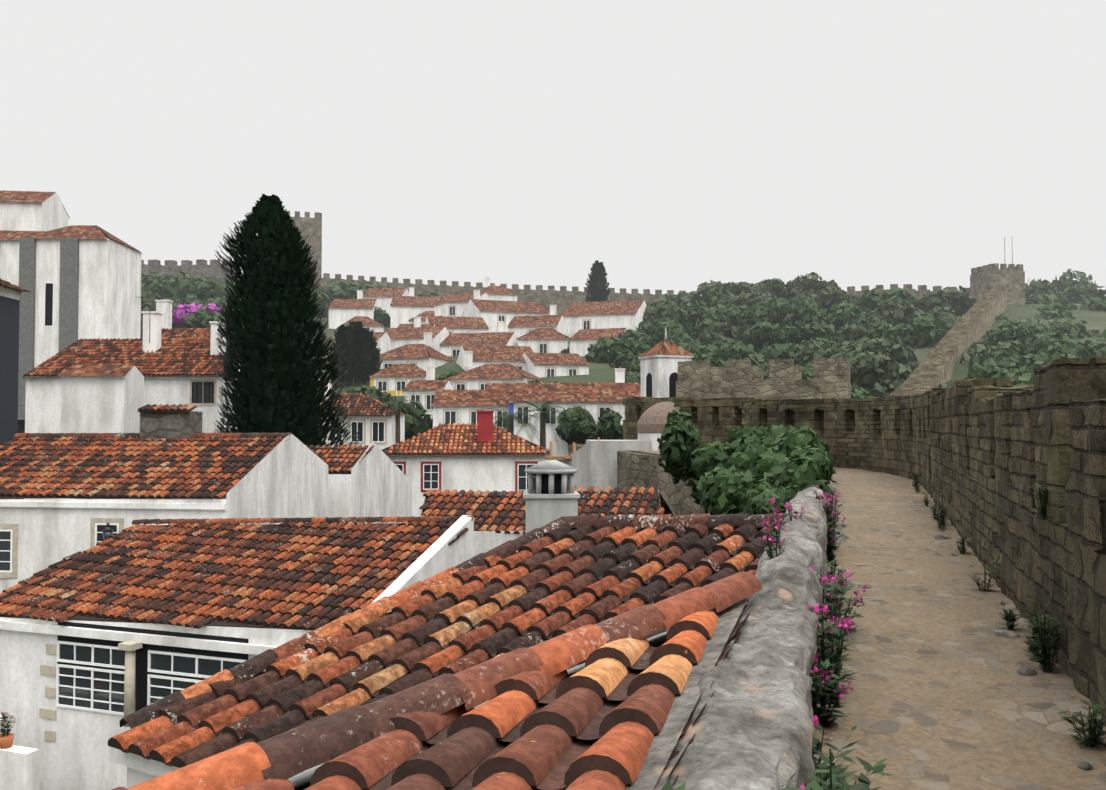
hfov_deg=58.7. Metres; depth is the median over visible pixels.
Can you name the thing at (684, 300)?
tree
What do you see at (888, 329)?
tree
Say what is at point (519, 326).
house
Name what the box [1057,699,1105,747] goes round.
parapet weed
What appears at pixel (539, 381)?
tree
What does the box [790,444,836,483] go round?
wall shrub
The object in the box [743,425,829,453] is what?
wall shrub
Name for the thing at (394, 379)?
house
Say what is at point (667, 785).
grass wall
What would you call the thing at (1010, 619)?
parapet weed
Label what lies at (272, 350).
cypress
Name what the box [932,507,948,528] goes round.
parapet weed
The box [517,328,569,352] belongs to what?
house
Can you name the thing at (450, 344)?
house
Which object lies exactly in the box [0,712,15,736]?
pot plant
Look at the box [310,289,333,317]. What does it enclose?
tree
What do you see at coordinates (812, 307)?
tree
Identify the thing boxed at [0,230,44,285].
church aisle
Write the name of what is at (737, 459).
wall shrub
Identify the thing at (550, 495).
round grey chimney
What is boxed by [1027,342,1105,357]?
tree
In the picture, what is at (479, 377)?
house
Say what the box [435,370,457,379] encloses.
tree
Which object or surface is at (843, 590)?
flowering plant
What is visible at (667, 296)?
tree
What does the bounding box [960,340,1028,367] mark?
tree
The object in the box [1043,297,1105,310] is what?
tree
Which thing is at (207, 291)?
tree
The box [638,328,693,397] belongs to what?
bell tower
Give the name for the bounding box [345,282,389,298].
tree
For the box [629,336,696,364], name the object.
tree
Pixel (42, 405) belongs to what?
house
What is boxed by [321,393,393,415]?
house roof tiles
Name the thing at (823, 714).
flowering plant
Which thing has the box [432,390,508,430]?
house
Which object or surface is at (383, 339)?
house
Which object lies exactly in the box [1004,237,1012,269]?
tower poles
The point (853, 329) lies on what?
tree
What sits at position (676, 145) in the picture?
sky
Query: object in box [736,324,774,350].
tree
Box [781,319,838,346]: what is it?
tree
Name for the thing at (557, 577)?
roof tiles
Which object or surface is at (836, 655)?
flowering plant
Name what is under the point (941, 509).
parapet weed
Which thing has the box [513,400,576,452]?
palm
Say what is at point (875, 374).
tree
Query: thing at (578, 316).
house
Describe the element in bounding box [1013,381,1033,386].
tree
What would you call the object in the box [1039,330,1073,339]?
tree
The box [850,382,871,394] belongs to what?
tree
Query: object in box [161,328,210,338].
house roof tiles
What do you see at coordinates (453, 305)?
house
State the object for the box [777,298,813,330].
tree
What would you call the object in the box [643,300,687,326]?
tree
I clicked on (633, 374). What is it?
tree
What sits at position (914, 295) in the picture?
tree
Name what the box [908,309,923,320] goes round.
tree
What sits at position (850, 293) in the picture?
tree
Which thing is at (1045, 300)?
tree
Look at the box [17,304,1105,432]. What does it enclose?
terrain ground
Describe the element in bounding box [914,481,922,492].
parapet weed
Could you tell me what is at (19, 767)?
pedestal
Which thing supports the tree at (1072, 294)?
on the terrain ground
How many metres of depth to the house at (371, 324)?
135.04 m
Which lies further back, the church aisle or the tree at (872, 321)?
the tree at (872, 321)
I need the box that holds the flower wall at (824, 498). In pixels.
[814,485,839,543]
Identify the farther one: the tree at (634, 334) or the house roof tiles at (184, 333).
the tree at (634, 334)
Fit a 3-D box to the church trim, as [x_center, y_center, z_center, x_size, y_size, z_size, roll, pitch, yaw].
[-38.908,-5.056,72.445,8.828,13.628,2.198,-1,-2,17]
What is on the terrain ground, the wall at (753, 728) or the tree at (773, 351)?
the tree at (773, 351)
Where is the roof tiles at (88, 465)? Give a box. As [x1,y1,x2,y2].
[0,433,291,498]
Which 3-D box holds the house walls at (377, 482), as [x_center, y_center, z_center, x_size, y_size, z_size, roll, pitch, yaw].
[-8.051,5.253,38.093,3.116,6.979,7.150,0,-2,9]
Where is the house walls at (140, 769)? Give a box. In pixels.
[110,747,178,787]
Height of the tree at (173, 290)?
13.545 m
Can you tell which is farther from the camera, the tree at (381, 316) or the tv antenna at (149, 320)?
the tree at (381, 316)
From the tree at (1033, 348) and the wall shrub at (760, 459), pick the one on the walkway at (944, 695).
the wall shrub at (760, 459)
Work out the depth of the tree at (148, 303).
126.48 m
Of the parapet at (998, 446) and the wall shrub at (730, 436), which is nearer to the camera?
the parapet at (998, 446)
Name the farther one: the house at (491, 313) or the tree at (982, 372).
the house at (491, 313)
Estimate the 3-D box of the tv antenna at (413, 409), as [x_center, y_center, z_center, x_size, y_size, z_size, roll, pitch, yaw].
[-7.202,0.754,50.796,1.209,2.200,0.640,0,-2,-2]
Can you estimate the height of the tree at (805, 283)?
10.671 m
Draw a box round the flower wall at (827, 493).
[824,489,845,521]
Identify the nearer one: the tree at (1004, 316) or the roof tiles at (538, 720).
the roof tiles at (538, 720)
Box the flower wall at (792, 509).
[778,502,808,521]
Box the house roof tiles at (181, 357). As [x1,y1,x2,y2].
[21,338,234,377]
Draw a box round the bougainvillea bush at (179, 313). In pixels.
[172,302,221,327]
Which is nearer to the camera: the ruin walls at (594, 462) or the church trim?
the ruin walls at (594, 462)
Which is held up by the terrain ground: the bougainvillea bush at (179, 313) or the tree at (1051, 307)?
the tree at (1051, 307)
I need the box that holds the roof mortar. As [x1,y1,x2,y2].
[288,546,767,789]
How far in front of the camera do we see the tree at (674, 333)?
119.17 m
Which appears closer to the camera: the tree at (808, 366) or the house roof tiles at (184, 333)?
the house roof tiles at (184, 333)
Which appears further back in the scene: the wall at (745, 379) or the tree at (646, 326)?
the tree at (646, 326)
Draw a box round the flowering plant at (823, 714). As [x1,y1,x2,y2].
[811,653,853,726]
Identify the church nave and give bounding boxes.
[0,190,69,230]
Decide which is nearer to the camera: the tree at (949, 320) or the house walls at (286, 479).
the house walls at (286, 479)
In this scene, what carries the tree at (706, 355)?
on the terrain ground
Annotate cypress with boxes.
[213,194,360,447]
[331,325,361,385]
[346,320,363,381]
[355,327,382,383]
[585,260,609,301]
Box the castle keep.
[288,211,321,289]
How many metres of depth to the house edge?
40.04 m
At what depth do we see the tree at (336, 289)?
164.73 m
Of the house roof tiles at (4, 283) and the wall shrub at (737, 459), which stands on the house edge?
the house roof tiles at (4, 283)
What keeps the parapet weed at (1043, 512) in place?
attached to the parapet at (998, 446)
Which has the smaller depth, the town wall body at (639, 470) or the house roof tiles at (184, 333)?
the town wall body at (639, 470)
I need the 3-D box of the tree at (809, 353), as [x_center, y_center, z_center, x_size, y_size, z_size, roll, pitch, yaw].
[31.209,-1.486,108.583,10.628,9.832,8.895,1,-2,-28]
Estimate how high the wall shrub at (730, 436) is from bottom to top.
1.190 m
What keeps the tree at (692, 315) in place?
on the terrain ground
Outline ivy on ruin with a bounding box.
[657,403,705,504]
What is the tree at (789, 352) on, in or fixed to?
on the terrain ground
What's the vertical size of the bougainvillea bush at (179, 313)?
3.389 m
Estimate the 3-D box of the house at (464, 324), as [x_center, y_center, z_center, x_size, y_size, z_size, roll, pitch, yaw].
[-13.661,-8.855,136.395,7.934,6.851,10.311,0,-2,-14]
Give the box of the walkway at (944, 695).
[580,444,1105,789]
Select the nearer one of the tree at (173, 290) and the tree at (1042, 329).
the tree at (1042, 329)
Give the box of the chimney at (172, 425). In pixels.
[140,411,202,441]
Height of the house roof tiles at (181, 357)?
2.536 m
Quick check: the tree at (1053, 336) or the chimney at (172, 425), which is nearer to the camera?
the chimney at (172, 425)
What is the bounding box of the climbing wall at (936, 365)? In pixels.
[887,288,1006,396]
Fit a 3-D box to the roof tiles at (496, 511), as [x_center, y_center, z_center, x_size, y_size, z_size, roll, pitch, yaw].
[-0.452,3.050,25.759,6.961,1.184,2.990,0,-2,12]
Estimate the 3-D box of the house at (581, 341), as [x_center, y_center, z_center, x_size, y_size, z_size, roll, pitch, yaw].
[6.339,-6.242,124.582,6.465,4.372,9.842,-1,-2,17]
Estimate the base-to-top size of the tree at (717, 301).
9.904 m
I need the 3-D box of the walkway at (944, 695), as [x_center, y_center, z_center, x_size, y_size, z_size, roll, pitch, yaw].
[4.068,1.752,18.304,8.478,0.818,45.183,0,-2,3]
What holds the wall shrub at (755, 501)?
on the town wall body at (639, 470)
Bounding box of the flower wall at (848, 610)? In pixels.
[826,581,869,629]
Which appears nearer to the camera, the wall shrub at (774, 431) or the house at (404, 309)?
the wall shrub at (774, 431)
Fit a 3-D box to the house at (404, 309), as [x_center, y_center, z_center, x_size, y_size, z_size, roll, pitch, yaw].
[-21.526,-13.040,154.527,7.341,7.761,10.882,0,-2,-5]
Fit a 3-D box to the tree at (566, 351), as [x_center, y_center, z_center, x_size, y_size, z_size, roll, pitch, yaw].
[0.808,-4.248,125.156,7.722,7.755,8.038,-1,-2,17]
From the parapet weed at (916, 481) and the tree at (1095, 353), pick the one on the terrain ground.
the tree at (1095, 353)
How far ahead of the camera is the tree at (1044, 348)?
108.62 m
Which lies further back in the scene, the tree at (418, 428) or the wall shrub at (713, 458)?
the tree at (418, 428)
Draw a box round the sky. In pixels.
[0,0,1105,295]
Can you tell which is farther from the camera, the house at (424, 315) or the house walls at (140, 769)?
the house at (424, 315)
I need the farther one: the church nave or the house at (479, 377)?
the house at (479, 377)
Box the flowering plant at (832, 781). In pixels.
[800,748,890,789]
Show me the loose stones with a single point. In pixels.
(1029, 671)
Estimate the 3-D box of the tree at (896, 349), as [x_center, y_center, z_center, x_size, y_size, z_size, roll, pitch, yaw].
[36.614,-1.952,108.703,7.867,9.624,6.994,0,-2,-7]
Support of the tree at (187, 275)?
on the terrain ground
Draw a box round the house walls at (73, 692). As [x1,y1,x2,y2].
[0,515,473,789]
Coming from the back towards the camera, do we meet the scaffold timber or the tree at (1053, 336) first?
the tree at (1053, 336)
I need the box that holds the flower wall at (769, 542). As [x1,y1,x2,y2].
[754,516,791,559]
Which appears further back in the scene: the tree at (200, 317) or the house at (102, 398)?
the tree at (200, 317)
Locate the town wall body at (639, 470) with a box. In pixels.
[568,445,836,518]
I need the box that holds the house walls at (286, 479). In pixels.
[0,433,327,592]
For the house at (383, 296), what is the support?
on the terrain ground
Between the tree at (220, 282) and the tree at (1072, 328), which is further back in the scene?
the tree at (220, 282)
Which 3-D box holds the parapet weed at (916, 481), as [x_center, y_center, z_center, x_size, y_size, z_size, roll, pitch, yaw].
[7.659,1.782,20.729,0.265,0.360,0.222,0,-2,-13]
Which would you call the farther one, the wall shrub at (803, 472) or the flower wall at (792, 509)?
the wall shrub at (803, 472)
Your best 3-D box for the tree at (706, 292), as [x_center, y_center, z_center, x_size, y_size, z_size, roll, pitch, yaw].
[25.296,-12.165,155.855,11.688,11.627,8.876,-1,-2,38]
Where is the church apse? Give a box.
[24,225,141,367]
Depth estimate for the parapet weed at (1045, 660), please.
6.02 m
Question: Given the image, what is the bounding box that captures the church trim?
[18,237,78,418]
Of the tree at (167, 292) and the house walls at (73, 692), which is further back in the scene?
the tree at (167, 292)
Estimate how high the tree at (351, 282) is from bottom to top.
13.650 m
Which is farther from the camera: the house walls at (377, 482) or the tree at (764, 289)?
the tree at (764, 289)
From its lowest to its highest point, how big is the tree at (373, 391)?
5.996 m
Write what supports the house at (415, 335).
on the terrain ground
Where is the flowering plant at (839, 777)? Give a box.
[817,751,892,789]
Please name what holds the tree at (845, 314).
on the terrain ground
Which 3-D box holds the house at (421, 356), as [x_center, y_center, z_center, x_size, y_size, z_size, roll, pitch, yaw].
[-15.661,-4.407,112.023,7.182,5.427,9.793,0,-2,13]
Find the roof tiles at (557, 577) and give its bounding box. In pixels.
[108,513,788,769]
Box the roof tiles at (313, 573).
[0,516,474,629]
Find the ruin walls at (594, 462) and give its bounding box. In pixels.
[561,432,664,490]
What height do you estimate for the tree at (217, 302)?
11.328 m
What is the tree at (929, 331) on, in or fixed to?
on the terrain ground
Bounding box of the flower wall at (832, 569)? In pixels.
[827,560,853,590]
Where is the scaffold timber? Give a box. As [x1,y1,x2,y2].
[545,437,599,459]
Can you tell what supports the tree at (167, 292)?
on the terrain ground
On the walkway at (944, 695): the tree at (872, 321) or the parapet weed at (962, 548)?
the parapet weed at (962, 548)
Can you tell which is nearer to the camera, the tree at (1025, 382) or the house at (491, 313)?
the tree at (1025, 382)
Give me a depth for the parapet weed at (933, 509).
14.65 m
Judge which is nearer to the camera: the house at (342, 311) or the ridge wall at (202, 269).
the house at (342, 311)
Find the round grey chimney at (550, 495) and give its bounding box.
[523,460,579,532]
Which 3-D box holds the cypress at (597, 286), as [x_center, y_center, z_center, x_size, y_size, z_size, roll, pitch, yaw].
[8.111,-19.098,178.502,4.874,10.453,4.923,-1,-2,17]
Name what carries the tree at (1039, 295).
on the terrain ground
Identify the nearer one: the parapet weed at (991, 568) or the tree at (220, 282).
the parapet weed at (991, 568)
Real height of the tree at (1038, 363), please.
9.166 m
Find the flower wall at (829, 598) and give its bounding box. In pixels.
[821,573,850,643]
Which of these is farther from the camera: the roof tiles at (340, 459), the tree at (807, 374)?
the tree at (807, 374)
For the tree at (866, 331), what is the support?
on the terrain ground
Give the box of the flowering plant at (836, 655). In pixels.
[807,603,859,700]
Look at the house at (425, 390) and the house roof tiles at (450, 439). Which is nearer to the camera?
the house roof tiles at (450, 439)
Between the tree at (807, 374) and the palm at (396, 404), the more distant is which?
the tree at (807, 374)
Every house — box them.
[25,311,239,498]
[57,365,145,498]
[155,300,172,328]
[319,379,405,448]
[328,290,378,328]
[329,332,390,354]
[342,316,384,331]
[363,288,408,315]
[369,364,425,395]
[380,332,453,370]
[382,410,553,516]
[384,317,449,351]
[390,287,438,327]
[394,324,434,332]
[403,366,454,417]
[408,311,441,323]
[425,306,488,332]
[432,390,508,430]
[439,293,490,316]
[439,321,517,355]
[444,351,543,389]
[456,345,533,370]
[461,290,549,331]
[480,277,517,300]
[486,383,509,389]
[507,305,567,337]
[508,368,640,461]
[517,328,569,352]
[522,352,589,377]
[561,300,646,337]
[569,328,626,356]
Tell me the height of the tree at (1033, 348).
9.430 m
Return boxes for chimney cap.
[137,404,196,411]
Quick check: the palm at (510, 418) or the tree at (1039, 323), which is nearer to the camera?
the palm at (510, 418)
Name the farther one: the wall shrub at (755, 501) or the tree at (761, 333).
the tree at (761, 333)
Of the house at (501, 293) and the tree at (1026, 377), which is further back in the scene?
the house at (501, 293)
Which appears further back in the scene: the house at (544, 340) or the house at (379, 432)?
the house at (544, 340)
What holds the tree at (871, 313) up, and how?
on the terrain ground
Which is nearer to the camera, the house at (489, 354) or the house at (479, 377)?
the house at (479, 377)
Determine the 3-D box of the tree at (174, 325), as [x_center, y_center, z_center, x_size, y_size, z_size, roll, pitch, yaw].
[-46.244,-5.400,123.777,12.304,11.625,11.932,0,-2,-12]
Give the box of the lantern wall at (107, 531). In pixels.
[102,523,113,539]
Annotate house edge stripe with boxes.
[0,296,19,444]
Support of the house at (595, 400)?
on the terrain ground
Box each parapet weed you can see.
[910,471,920,486]
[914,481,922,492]
[923,493,930,506]
[928,500,939,518]
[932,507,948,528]
[934,498,945,523]
[955,535,969,553]
[969,561,998,590]
[998,601,1023,629]
[1022,611,1066,672]
[1022,614,1053,660]
[1027,476,1049,518]
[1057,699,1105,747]
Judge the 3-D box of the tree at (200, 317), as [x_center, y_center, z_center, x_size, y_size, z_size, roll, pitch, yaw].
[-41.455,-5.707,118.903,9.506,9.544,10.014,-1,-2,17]
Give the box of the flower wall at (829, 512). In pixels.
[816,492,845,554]
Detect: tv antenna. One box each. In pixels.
[136,294,158,342]
[413,388,413,430]
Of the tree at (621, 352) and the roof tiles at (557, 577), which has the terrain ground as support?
the tree at (621, 352)
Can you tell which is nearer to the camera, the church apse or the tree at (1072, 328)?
the church apse
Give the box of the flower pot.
[0,733,13,748]
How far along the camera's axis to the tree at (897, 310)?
138.69 m
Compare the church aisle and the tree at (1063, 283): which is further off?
the tree at (1063, 283)
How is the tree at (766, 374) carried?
on the terrain ground
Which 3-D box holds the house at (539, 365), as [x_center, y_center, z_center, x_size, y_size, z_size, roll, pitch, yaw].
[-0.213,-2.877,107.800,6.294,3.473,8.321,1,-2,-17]
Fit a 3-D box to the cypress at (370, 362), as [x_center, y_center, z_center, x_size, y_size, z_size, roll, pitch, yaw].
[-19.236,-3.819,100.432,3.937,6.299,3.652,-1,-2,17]
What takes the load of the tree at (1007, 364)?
on the terrain ground
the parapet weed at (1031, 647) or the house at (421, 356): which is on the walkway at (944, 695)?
the parapet weed at (1031, 647)
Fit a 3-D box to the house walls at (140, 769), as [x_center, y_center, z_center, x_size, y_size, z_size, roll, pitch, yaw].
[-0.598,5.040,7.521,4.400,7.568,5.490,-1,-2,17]
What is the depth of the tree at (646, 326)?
127.25 m
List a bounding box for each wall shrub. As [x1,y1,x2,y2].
[691,436,762,474]
[696,465,759,514]
[698,452,747,513]
[726,424,766,443]
[726,424,798,454]
[740,479,802,514]
[741,443,832,479]
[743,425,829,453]
[757,454,831,498]
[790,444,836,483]
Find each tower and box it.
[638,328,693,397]
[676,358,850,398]
[970,263,1024,304]
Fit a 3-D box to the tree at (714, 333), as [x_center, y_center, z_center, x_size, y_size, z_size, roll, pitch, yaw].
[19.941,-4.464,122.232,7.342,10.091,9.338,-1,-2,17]
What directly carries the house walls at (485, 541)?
on the terrain ground
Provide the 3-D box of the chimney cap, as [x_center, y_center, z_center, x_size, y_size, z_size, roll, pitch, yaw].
[-12.290,0.413,31.326,1.859,0.256,0.799,-1,-2,17]
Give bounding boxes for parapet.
[622,391,931,494]
[929,356,1105,727]
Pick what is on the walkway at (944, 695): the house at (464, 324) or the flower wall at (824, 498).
the flower wall at (824, 498)
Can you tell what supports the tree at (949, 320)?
on the terrain ground
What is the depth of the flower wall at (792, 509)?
8.73 m
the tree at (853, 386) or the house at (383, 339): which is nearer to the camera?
the tree at (853, 386)
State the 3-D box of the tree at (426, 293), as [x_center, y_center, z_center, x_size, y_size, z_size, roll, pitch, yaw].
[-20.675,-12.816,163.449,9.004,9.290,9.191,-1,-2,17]
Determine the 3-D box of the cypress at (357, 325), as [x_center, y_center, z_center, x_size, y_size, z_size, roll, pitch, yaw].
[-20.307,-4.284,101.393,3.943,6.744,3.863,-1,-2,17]
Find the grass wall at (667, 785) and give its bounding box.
[661,779,685,789]
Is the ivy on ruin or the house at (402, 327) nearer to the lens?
the ivy on ruin
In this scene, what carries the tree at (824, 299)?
on the terrain ground
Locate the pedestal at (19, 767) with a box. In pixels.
[0,745,39,789]
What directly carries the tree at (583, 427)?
on the terrain ground
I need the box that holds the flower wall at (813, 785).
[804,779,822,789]
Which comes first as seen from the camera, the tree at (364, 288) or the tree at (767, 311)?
the tree at (767, 311)
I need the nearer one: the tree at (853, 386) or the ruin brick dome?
the ruin brick dome
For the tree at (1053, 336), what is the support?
on the terrain ground
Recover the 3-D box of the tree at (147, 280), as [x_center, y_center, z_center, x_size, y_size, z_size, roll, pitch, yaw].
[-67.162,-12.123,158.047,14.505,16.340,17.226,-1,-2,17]
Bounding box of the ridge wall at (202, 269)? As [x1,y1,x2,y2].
[141,259,233,286]
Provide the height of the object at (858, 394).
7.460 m
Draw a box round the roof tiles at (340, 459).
[305,445,374,473]
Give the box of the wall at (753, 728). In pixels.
[653,487,827,789]
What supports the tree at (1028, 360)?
on the terrain ground
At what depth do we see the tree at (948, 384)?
83.41 m
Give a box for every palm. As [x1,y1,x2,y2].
[370,396,431,443]
[479,408,546,444]
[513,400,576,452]
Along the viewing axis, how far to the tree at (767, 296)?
151.75 m
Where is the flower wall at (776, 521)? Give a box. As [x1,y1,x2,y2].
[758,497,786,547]
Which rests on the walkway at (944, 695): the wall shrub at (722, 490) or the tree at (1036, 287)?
the wall shrub at (722, 490)
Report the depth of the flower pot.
18.58 m
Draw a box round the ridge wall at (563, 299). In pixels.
[320,273,987,314]
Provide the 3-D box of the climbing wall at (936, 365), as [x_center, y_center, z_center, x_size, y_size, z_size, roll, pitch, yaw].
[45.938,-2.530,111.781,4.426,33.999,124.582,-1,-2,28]
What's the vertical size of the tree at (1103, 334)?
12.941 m
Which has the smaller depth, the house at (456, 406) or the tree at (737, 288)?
the house at (456, 406)
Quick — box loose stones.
[824,509,1092,770]
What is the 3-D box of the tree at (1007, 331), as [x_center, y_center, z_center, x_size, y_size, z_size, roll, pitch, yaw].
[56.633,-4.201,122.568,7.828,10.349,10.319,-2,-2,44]
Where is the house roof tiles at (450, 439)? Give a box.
[381,423,549,455]
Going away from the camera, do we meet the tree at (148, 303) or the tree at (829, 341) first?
the tree at (829, 341)
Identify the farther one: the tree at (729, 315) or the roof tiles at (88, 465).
the tree at (729, 315)
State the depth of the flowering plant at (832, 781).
3.03 m
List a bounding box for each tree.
[140,306,179,335]
[141,272,170,291]
[141,287,179,317]
[146,271,203,297]
[149,272,198,285]
[151,277,186,301]
[165,276,240,307]
[179,297,233,327]
[179,306,224,328]
[203,279,233,294]
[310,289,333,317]
[319,278,353,307]
[324,279,372,298]
[325,306,390,326]
[335,385,395,401]
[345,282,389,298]
[382,399,432,439]
[414,291,439,298]
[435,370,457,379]
[527,377,557,382]
[555,406,622,444]
[559,333,569,352]
[583,336,655,369]
[618,327,656,343]
[619,358,640,384]
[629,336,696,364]
[636,319,684,343]
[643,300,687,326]
[647,292,699,304]
[648,294,714,308]
[650,339,704,350]
[652,319,715,351]
[654,303,702,330]
[675,281,743,309]
[690,348,735,379]
[691,319,739,350]
[693,304,726,324]
[693,337,764,363]
[696,280,751,297]
[698,305,747,325]
[702,295,744,309]
[721,289,772,307]
[725,298,792,329]
[728,353,768,371]
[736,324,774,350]
[737,321,797,347]
[739,342,798,361]
[741,283,777,296]
[744,291,782,304]
[750,278,785,298]
[761,341,803,364]
[764,369,768,379]
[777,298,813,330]
[779,337,839,361]
[780,272,838,298]
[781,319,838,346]
[793,286,859,309]
[794,338,862,364]
[794,357,832,371]
[800,299,821,315]
[802,367,812,378]
[808,300,877,330]
[812,289,858,302]
[832,350,913,397]
[835,322,866,347]
[837,314,899,340]
[842,337,896,368]
[846,327,872,343]
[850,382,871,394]
[851,383,873,397]
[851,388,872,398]
[856,287,916,311]
[858,334,919,369]
[860,310,889,322]
[865,322,925,348]
[870,294,915,328]
[902,314,944,347]
[906,305,960,335]
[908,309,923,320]
[911,293,923,310]
[917,286,976,316]
[938,380,954,387]
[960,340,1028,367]
[960,365,1032,386]
[965,358,1033,379]
[979,318,1038,345]
[984,350,1081,374]
[989,356,1027,377]
[995,313,1013,320]
[999,332,1073,352]
[1009,333,1046,354]
[1013,372,1033,384]
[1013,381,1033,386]
[1018,319,1042,325]
[1020,338,1081,357]
[1025,279,1065,299]
[1025,294,1070,303]
[1026,291,1075,303]
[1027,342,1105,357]
[1029,361,1048,372]
[1031,322,1070,338]
[1033,309,1076,319]
[1036,299,1072,310]
[1036,329,1105,357]
[1037,335,1105,358]
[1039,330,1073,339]
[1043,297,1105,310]
[1046,269,1095,291]
[1046,316,1102,337]
[1058,282,1105,303]
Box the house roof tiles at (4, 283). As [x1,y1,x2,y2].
[0,279,29,292]
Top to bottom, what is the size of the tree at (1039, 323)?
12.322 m
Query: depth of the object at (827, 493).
12.85 m
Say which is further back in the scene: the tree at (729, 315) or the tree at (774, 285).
the tree at (774, 285)
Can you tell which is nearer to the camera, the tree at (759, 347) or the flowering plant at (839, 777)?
the flowering plant at (839, 777)
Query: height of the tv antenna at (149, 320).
2.600 m
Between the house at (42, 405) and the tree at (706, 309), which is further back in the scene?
the tree at (706, 309)
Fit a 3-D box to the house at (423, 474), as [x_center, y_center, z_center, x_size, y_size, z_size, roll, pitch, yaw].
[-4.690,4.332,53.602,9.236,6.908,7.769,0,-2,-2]
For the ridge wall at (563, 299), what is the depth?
189.50 m
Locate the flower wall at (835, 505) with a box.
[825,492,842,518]
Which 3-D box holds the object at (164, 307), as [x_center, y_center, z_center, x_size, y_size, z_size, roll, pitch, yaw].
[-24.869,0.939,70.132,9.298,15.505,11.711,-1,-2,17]
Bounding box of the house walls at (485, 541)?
[420,490,672,555]
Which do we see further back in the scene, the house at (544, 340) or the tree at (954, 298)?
the tree at (954, 298)
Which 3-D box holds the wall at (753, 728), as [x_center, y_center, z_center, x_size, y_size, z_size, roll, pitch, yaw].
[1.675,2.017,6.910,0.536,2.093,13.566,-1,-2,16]
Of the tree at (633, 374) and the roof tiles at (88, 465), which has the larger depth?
the tree at (633, 374)
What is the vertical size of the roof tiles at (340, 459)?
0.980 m
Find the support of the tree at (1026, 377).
on the terrain ground
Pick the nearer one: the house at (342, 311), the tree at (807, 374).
the tree at (807, 374)
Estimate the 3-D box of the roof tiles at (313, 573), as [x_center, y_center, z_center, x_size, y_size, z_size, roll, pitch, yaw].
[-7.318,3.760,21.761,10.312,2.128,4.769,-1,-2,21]
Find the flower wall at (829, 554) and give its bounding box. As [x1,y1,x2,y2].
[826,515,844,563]
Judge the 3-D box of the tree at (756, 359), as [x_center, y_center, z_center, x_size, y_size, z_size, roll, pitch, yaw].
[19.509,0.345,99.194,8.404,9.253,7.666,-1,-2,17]
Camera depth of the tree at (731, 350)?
104.93 m
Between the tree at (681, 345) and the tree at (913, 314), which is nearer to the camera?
the tree at (681, 345)
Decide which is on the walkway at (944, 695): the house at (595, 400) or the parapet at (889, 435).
the parapet at (889, 435)
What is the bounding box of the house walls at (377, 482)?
[328,441,411,523]
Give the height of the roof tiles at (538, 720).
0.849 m
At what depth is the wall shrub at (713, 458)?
22.61 m
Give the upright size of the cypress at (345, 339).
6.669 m
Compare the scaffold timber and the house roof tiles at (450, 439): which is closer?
the scaffold timber
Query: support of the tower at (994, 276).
on the terrain ground
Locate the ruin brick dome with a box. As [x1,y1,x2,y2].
[637,401,684,432]
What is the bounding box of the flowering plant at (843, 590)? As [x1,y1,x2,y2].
[808,562,854,659]
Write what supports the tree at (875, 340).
on the terrain ground
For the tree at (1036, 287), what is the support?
on the terrain ground
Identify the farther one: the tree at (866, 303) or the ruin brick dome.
the tree at (866, 303)
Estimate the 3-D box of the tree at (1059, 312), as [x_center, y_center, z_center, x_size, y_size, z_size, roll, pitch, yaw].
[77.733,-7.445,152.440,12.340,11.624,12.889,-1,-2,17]
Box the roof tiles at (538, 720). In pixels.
[111,571,761,789]
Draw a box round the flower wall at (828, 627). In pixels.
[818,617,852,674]
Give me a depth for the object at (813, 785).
2.57 m
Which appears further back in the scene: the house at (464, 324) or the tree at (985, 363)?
the house at (464, 324)
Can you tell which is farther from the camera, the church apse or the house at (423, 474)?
the church apse
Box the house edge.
[0,286,21,299]
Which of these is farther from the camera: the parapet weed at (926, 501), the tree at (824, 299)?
the tree at (824, 299)
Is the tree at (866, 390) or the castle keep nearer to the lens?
the tree at (866, 390)
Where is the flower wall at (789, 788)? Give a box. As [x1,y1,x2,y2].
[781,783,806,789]
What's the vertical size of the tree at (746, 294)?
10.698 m
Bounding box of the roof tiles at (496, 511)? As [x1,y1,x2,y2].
[419,486,664,533]
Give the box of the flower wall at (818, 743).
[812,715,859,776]

